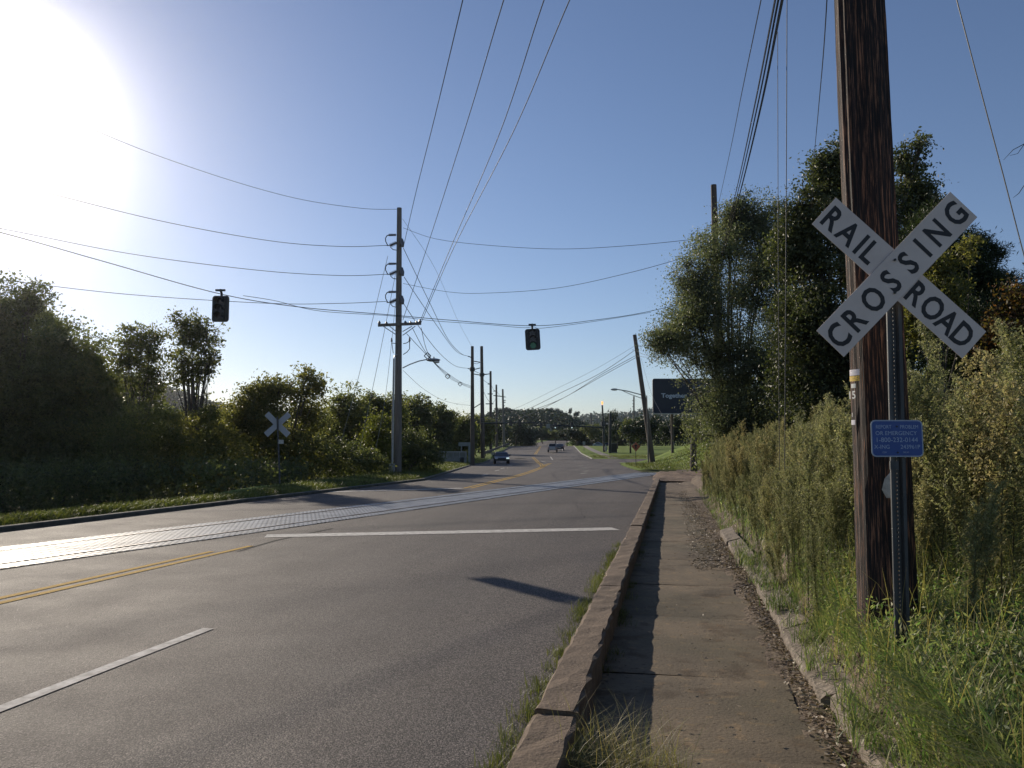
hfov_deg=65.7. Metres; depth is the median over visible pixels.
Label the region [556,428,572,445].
distant tree
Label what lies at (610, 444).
black pole
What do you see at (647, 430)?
riser pole
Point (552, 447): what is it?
car
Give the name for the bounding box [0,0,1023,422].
sky
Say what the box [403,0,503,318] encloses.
power line
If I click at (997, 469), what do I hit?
tall weed
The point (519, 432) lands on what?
distant tree
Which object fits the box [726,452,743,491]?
tall weed
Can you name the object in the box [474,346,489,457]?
utility pole
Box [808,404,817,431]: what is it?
tall weed
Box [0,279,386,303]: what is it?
power line
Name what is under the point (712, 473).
tall weed
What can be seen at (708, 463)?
tall weed
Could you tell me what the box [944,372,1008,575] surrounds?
tall weed
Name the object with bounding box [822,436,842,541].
tall weed
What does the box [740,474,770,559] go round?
tall weed
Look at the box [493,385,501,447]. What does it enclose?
utility pole
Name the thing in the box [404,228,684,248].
power line
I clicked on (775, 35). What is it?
cable
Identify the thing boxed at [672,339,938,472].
bank wood
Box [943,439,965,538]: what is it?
tall weed
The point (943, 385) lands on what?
tall weed
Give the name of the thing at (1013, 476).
tall weed
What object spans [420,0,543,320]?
power line
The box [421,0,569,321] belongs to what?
power line
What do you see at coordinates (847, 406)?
tall weed
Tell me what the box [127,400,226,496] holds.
bush
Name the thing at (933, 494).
tall weed
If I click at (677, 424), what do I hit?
distant tree
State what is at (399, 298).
utility pole
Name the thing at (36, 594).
yellow road marking
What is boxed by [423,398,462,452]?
round tree
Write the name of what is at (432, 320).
signal cable
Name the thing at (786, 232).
guy wire
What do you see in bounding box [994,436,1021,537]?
tall weed
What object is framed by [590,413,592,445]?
utility pole
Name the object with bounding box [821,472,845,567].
tall weed
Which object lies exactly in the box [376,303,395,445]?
guy wire
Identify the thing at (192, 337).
slender tree
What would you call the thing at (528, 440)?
road side wood
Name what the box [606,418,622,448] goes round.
distant tree
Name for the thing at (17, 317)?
leafy tree
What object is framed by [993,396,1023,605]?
tall weed
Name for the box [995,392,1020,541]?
tall weed
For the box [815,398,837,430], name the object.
tall weed
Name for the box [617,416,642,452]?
distant tree
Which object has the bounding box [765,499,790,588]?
tall weed
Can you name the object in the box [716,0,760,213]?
power line
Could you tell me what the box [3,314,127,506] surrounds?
leafy tree
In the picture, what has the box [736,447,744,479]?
tall weed
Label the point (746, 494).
tall weed
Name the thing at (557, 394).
power line
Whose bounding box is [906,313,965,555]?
tall weed
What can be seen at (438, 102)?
power line
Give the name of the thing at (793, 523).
tall weed
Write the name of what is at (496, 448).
guardrail
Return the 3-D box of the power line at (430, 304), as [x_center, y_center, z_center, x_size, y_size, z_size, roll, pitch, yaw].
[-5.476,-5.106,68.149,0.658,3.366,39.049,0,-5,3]
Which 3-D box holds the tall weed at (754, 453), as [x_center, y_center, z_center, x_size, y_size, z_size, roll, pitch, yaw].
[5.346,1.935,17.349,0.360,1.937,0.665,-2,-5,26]
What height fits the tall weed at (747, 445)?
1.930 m
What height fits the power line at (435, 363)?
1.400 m
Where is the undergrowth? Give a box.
[5,429,430,507]
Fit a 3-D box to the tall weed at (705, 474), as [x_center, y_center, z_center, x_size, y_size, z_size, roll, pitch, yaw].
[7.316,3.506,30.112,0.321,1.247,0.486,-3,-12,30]
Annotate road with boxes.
[0,440,653,767]
[591,459,646,463]
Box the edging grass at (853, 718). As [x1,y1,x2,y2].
[729,535,993,767]
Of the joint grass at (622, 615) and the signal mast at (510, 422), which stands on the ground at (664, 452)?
the signal mast at (510, 422)
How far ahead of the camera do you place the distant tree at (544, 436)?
328.46 m
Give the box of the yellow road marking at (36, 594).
[0,447,550,603]
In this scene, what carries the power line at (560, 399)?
attached to the utility pole at (643, 399)
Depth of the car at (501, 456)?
95.53 m
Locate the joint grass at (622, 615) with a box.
[602,485,661,674]
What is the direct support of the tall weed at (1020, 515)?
on the ground at (664, 452)
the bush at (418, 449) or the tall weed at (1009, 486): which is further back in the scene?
the bush at (418, 449)
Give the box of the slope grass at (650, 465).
[589,442,713,469]
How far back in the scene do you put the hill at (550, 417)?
442.36 m
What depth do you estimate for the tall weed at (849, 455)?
7.05 m
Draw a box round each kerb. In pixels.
[0,459,489,531]
[506,478,659,767]
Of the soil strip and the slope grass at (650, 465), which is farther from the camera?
the slope grass at (650, 465)
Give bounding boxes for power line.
[0,181,385,246]
[0,228,386,275]
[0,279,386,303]
[1,87,390,209]
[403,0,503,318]
[403,220,469,342]
[403,248,465,355]
[403,252,699,293]
[404,0,462,242]
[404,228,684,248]
[404,277,461,354]
[404,304,461,367]
[406,333,469,387]
[413,330,469,386]
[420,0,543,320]
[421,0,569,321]
[421,328,470,385]
[477,350,634,418]
[477,355,635,420]
[480,348,630,416]
[481,358,634,422]
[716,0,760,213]
[811,0,826,210]
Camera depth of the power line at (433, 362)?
52.26 m
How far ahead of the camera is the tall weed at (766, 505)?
10.28 m
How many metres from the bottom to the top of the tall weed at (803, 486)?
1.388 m
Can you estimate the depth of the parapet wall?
89.67 m
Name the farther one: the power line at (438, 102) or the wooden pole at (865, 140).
the power line at (438, 102)
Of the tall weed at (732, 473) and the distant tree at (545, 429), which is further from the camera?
the distant tree at (545, 429)
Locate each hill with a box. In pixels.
[2,374,282,424]
[484,408,587,440]
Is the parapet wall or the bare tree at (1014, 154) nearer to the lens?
the bare tree at (1014, 154)
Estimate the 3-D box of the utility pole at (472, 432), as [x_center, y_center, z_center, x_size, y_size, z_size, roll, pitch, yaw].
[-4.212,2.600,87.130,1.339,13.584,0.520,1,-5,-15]
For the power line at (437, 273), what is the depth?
61.43 m
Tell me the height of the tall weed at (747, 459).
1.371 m
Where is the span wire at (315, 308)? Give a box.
[0,232,678,325]
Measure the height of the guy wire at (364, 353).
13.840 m
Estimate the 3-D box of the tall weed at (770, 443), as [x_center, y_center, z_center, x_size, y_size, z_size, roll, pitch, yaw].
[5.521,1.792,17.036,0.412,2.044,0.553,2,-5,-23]
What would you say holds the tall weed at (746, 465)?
on the ground at (664, 452)
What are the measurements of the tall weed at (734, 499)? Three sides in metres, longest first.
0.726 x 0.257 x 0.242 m
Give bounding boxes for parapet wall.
[439,451,466,462]
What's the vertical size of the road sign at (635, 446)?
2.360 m
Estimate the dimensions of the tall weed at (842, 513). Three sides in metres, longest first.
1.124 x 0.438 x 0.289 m
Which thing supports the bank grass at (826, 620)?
on the soil strip
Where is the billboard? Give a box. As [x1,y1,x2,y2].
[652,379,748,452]
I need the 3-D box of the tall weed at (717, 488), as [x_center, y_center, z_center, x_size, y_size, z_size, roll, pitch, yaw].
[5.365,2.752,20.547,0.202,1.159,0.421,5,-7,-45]
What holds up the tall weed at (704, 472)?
on the ground at (664, 452)
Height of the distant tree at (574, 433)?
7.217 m
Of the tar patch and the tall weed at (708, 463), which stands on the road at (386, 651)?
the tar patch
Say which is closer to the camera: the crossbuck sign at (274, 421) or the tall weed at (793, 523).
the tall weed at (793, 523)
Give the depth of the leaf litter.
6.92 m
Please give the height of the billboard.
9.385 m
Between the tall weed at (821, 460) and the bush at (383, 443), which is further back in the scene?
the bush at (383, 443)
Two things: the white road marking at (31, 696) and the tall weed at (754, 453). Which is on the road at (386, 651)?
the white road marking at (31, 696)
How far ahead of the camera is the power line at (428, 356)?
50.90 m
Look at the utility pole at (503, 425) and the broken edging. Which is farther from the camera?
the utility pole at (503, 425)
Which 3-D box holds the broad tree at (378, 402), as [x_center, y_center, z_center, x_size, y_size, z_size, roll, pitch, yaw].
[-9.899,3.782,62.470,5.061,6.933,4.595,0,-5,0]
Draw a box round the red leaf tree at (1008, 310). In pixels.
[967,262,1023,369]
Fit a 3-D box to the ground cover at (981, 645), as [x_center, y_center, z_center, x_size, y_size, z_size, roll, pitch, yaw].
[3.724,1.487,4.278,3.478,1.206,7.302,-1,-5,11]
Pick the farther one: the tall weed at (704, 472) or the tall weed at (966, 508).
the tall weed at (704, 472)
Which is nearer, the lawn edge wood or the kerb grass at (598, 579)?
the kerb grass at (598, 579)
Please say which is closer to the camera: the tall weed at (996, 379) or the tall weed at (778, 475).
the tall weed at (996, 379)
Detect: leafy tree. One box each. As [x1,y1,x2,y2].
[0,268,80,513]
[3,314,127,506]
[54,342,147,505]
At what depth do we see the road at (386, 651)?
7.16 m
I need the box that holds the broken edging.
[720,527,926,767]
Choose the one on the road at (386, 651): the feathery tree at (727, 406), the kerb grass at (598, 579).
the kerb grass at (598, 579)
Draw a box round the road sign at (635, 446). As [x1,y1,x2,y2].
[631,442,639,457]
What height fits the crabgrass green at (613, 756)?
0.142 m
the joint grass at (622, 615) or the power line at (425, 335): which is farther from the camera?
the power line at (425, 335)
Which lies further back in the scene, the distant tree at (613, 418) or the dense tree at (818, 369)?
the distant tree at (613, 418)
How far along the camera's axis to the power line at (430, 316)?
57.79 m
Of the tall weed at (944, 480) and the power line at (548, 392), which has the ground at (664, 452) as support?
the tall weed at (944, 480)
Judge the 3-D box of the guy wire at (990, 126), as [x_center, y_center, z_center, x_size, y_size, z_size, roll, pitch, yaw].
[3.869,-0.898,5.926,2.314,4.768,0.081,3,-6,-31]
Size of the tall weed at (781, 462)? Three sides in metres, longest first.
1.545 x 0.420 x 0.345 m
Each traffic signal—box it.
[212,289,228,321]
[525,324,540,349]
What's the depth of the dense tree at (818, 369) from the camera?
23.98 m
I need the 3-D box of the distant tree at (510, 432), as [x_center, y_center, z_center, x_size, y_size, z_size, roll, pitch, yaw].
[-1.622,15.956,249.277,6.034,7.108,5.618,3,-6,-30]
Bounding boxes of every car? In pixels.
[492,452,510,463]
[547,444,557,451]
[556,444,563,450]
[593,442,605,445]
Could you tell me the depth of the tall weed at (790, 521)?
10.11 m
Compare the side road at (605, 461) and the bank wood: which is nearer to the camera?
the bank wood
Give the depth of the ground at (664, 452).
25.84 m
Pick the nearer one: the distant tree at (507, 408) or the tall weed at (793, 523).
the tall weed at (793, 523)
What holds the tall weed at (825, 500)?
on the ground at (664, 452)
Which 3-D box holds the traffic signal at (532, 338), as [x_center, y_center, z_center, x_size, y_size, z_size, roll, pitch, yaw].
[0.732,-1.662,27.962,0.555,0.952,0.450,0,-5,0]
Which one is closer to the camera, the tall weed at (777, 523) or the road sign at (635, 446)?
the tall weed at (777, 523)
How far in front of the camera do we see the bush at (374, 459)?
45.26 m
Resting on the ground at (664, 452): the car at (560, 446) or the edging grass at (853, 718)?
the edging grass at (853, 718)
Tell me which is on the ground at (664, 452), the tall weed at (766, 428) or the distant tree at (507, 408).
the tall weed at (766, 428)
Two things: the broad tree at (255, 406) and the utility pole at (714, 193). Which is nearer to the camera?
the utility pole at (714, 193)
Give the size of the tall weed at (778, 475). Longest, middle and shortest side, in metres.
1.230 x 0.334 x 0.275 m
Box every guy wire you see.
[331,256,387,474]
[354,274,395,473]
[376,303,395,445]
[777,32,779,469]
[784,16,786,469]
[956,0,1023,255]
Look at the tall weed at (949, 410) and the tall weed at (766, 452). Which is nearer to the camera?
the tall weed at (949, 410)
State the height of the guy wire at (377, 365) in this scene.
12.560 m
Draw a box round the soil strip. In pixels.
[604,481,865,767]
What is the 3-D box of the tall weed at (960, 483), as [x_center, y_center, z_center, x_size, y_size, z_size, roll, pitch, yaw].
[3.202,0.876,5.664,0.581,1.638,0.545,-5,-7,12]
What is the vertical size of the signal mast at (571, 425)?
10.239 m
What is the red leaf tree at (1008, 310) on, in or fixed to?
on the ground at (664, 452)
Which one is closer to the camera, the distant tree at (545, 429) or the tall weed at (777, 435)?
the tall weed at (777, 435)
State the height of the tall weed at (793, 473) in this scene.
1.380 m
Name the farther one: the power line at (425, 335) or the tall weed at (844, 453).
the power line at (425, 335)
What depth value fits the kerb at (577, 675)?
5.47 m
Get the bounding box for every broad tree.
[210,361,360,484]
[309,379,388,478]
[359,388,419,442]
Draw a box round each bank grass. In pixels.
[697,478,964,596]
[775,530,1023,767]
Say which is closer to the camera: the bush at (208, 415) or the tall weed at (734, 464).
the tall weed at (734, 464)
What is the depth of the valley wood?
451.09 m
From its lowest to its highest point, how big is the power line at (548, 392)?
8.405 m
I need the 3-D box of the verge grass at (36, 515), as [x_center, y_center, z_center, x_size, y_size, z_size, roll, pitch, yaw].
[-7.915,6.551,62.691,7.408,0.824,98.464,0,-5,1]
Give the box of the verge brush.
[0,446,332,514]
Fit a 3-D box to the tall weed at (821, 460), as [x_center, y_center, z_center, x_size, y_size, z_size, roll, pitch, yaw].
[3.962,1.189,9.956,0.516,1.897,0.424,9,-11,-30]
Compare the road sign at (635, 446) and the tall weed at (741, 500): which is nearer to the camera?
the tall weed at (741, 500)
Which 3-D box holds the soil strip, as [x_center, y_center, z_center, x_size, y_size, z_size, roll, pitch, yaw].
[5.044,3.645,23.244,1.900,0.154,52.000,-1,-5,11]
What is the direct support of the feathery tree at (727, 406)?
on the ground at (664, 452)
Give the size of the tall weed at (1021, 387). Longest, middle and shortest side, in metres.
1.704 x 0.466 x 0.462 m
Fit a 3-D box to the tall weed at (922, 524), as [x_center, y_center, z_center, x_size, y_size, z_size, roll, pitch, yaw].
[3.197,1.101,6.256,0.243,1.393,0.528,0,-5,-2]
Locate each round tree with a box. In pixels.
[402,392,440,452]
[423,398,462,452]
[450,413,479,456]
[474,413,498,451]
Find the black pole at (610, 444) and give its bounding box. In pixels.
[608,413,611,452]
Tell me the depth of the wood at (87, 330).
59.16 m
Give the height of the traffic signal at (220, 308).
0.902 m
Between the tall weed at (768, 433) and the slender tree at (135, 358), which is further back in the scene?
the slender tree at (135, 358)
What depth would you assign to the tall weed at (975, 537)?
4.99 m
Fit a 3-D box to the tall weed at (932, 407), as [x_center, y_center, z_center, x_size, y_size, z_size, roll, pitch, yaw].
[4.551,0.790,8.251,0.812,2.085,0.537,-9,-14,39]
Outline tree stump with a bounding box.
[690,438,697,470]
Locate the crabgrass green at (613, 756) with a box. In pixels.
[571,739,679,767]
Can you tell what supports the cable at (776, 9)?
attached to the utility pole at (714, 193)
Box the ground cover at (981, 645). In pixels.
[792,525,1023,767]
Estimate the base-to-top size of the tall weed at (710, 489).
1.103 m
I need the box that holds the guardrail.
[485,443,509,455]
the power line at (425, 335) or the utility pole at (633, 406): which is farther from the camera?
the utility pole at (633, 406)
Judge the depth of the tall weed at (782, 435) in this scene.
15.76 m
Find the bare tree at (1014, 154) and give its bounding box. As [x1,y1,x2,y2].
[1007,144,1023,197]
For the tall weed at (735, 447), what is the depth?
24.21 m
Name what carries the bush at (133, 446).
on the ground at (664, 452)
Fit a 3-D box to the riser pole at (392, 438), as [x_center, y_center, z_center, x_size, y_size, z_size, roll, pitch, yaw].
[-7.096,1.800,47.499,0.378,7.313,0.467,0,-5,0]
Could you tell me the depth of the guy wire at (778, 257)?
10.41 m
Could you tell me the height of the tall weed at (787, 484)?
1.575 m
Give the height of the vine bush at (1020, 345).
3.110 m
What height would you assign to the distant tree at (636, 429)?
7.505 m
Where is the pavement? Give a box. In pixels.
[574,497,846,767]
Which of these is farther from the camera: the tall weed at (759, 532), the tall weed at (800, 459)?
the tall weed at (759, 532)
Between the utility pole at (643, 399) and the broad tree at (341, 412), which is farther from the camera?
the utility pole at (643, 399)
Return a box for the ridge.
[574,407,956,434]
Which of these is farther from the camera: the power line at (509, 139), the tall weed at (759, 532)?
the power line at (509, 139)
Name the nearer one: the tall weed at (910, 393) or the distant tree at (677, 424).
the tall weed at (910, 393)
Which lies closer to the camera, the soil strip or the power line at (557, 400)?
the soil strip
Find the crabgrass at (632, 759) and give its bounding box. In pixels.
[460,686,756,767]
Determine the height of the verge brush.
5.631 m
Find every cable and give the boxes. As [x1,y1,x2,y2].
[243,295,650,327]
[720,0,775,257]
[722,0,778,254]
[723,0,783,255]
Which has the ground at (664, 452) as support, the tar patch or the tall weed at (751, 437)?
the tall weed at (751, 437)
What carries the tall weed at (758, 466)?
on the ground at (664, 452)
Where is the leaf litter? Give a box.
[614,491,869,767]
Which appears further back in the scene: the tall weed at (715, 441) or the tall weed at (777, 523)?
the tall weed at (715, 441)
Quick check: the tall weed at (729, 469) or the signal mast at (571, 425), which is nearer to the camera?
the tall weed at (729, 469)
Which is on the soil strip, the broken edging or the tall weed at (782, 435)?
the broken edging
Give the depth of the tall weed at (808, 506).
7.64 m
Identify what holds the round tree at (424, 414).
on the ground at (664, 452)
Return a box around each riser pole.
[389,354,397,471]
[646,395,648,461]
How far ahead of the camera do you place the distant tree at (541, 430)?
299.43 m
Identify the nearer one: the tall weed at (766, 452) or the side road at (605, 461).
the tall weed at (766, 452)
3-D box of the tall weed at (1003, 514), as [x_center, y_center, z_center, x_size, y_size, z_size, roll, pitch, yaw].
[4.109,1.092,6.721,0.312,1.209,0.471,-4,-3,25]
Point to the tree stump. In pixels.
(692, 452)
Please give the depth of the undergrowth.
54.92 m
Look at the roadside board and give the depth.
91.67 m
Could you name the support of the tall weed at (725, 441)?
on the ground at (664, 452)
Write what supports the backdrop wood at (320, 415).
on the ground at (664, 452)
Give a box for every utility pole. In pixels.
[378,207,439,472]
[468,346,479,464]
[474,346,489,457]
[486,371,492,449]
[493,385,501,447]
[502,389,505,446]
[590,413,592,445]
[611,334,654,461]
[632,396,634,419]
[711,184,723,444]
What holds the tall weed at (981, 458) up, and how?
on the ground at (664, 452)
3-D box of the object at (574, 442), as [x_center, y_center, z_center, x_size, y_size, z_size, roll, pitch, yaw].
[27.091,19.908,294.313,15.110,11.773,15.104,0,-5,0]
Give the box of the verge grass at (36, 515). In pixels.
[0,457,485,525]
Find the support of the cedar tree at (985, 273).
on the ground at (664, 452)
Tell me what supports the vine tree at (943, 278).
on the ground at (664, 452)
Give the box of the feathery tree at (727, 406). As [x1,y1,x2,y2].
[635,182,804,476]
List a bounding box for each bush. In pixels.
[71,389,182,502]
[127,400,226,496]
[183,402,264,493]
[309,434,397,479]
[349,407,409,469]
[390,424,449,472]
[994,338,1023,380]
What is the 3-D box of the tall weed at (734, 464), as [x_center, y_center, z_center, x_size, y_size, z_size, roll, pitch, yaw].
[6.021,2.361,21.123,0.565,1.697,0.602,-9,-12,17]
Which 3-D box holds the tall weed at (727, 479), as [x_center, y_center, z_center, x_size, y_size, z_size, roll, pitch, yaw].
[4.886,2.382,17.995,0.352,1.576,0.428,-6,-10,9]
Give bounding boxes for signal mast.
[474,419,538,455]
[530,401,607,451]
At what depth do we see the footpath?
160.79 m
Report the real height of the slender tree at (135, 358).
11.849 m
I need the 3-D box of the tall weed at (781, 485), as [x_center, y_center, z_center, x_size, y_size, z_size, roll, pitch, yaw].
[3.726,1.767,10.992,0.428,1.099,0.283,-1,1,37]
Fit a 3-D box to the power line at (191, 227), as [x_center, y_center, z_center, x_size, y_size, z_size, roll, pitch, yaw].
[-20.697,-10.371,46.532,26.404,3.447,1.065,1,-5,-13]
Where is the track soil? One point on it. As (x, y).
(675, 476)
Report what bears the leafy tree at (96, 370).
on the ground at (664, 452)
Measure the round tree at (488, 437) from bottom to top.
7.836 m
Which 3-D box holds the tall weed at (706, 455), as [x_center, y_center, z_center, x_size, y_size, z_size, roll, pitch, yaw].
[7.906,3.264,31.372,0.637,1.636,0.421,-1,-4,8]
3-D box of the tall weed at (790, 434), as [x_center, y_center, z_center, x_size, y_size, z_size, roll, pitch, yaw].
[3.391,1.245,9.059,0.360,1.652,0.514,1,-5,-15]
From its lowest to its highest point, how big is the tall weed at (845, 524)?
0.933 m
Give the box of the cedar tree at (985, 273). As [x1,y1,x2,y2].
[898,193,1023,412]
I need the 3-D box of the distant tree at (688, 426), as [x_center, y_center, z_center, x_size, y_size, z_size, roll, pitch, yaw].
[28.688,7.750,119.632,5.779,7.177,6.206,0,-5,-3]
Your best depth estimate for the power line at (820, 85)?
10.15 m
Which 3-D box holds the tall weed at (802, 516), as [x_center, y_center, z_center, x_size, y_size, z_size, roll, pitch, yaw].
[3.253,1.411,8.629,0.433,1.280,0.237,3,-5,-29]
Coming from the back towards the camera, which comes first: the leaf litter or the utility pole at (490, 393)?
the utility pole at (490, 393)
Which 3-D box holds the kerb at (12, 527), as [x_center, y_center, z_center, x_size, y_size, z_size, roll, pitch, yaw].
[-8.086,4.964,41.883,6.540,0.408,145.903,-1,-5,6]
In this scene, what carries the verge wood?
on the ground at (664, 452)
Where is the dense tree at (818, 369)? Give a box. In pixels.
[746,126,971,435]
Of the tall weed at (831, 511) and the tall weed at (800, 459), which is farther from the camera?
the tall weed at (800, 459)
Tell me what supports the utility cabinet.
on the ground at (664, 452)
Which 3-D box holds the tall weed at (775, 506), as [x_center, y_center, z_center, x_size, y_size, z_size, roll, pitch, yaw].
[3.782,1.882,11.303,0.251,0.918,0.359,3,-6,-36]
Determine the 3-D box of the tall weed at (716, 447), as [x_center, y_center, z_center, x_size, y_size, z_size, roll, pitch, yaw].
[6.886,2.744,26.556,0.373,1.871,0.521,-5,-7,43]
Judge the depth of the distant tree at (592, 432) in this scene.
248.79 m
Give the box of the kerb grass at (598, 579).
[465,542,620,767]
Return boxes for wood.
[3,297,244,508]
[127,393,480,457]
[325,406,516,445]
[458,411,669,438]
[507,424,539,445]
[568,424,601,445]
[586,417,693,445]
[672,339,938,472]
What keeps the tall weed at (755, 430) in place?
on the ground at (664, 452)
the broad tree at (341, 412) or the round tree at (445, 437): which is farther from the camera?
the round tree at (445, 437)
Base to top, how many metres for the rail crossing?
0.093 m
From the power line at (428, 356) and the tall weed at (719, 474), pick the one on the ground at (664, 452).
the tall weed at (719, 474)
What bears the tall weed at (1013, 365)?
on the ground at (664, 452)
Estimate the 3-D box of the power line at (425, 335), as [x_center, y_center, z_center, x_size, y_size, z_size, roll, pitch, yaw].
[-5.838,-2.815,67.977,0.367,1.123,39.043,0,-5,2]
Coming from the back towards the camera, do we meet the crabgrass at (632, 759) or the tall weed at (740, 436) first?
the tall weed at (740, 436)
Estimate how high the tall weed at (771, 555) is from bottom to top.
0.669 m
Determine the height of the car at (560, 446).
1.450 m
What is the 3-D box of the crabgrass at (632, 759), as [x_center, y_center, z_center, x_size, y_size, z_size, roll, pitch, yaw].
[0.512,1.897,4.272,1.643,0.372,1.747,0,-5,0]
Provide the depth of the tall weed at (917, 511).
8.34 m
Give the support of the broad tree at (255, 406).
on the ground at (664, 452)
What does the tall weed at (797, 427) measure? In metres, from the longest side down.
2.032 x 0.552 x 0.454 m
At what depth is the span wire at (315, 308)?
23.16 m
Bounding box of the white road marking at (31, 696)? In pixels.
[0,449,618,711]
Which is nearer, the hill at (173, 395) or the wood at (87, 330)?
the wood at (87, 330)
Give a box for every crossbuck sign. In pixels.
[264,412,290,484]
[812,192,985,673]
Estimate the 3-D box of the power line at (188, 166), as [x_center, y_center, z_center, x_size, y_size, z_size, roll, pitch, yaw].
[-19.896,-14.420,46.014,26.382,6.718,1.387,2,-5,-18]
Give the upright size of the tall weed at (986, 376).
2.053 m
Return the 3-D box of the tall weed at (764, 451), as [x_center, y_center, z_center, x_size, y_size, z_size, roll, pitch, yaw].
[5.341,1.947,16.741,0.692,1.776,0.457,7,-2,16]
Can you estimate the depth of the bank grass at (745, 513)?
14.27 m
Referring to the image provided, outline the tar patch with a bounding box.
[121,458,633,550]
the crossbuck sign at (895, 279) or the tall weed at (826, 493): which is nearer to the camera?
the crossbuck sign at (895, 279)
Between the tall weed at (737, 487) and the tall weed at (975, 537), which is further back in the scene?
the tall weed at (737, 487)
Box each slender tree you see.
[103,320,180,499]
[157,305,230,494]
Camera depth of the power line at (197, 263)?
46.85 m
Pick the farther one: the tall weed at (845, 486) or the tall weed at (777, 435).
the tall weed at (777, 435)
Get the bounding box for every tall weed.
[700,458,710,496]
[700,461,707,488]
[704,442,718,492]
[704,447,713,480]
[706,475,718,508]
[709,458,723,495]
[710,434,722,455]
[712,453,724,501]
[712,469,725,511]
[715,438,720,455]
[716,457,732,520]
[721,425,737,490]
[721,436,737,487]
[723,420,746,488]
[724,442,745,495]
[725,453,738,493]
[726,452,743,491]
[728,488,738,521]
[734,476,741,512]
[735,461,757,542]
[736,422,751,481]
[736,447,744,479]
[739,432,754,490]
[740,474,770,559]
[741,433,755,489]
[743,451,754,487]
[743,460,758,493]
[743,484,757,529]
[746,423,773,495]
[748,421,757,440]
[748,428,762,502]
[748,455,776,528]
[752,433,780,502]
[753,486,763,535]
[755,465,778,567]
[758,422,778,511]
[759,437,770,477]
[764,421,772,450]
[764,540,783,583]
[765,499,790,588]
[766,474,788,545]
[770,420,786,448]
[770,461,781,517]
[770,489,783,546]
[771,465,802,587]
[771,492,790,547]
[774,414,791,493]
[775,438,800,545]
[777,449,794,496]
[780,487,805,582]
[783,478,800,548]
[785,421,825,550]
[792,410,813,535]
[793,449,818,541]
[794,429,827,612]
[795,427,824,535]
[795,455,827,558]
[802,520,831,619]
[806,411,839,543]
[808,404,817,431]
[810,486,846,582]
[813,401,853,545]
[813,468,844,548]
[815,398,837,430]
[818,381,850,548]
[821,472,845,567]
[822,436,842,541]
[822,471,853,561]
[828,430,854,552]
[830,477,852,547]
[831,396,910,562]
[835,439,853,476]
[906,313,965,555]
[907,379,937,523]
[909,368,981,545]
[909,390,1000,598]
[909,410,931,548]
[911,439,962,574]
[912,466,937,586]
[918,400,954,529]
[924,369,949,540]
[935,393,954,427]
[938,424,968,541]
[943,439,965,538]
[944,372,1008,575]
[945,347,1023,606]
[953,479,1007,629]
[961,421,1014,536]
[975,358,1019,545]
[983,353,1016,421]
[984,455,1012,565]
[985,317,1019,465]
[990,318,1023,577]
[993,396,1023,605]
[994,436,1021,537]
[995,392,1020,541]
[1005,421,1023,580]
[1012,396,1023,489]
[1018,376,1023,402]
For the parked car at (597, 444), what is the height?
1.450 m
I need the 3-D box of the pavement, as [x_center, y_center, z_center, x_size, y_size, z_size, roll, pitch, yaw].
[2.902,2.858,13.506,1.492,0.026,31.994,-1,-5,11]
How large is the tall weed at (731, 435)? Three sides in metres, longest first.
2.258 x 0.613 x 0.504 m
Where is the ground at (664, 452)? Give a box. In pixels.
[0,438,1020,767]
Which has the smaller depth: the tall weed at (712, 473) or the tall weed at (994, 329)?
the tall weed at (994, 329)
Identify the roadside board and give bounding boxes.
[458,442,469,461]
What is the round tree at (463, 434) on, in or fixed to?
on the ground at (664, 452)
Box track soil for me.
[652,471,709,480]
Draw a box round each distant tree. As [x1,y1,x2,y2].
[499,407,514,411]
[505,426,513,443]
[511,420,528,445]
[533,427,545,438]
[536,426,549,441]
[540,431,550,443]
[547,429,558,443]
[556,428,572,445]
[559,425,587,445]
[579,423,602,445]
[600,409,617,436]
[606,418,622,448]
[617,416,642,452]
[618,413,670,454]
[654,414,688,442]
[680,416,709,442]
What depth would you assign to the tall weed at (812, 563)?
6.95 m
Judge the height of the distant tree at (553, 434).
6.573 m
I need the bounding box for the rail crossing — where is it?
[0,472,656,569]
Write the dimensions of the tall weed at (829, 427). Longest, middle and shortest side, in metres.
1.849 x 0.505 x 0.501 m
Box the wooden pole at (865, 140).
[834,0,918,664]
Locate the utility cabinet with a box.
[612,443,617,452]
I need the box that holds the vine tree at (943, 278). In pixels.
[903,228,989,421]
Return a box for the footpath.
[583,446,615,457]
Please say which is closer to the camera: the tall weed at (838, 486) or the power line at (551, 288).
the tall weed at (838, 486)
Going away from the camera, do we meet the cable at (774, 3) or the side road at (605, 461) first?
the cable at (774, 3)

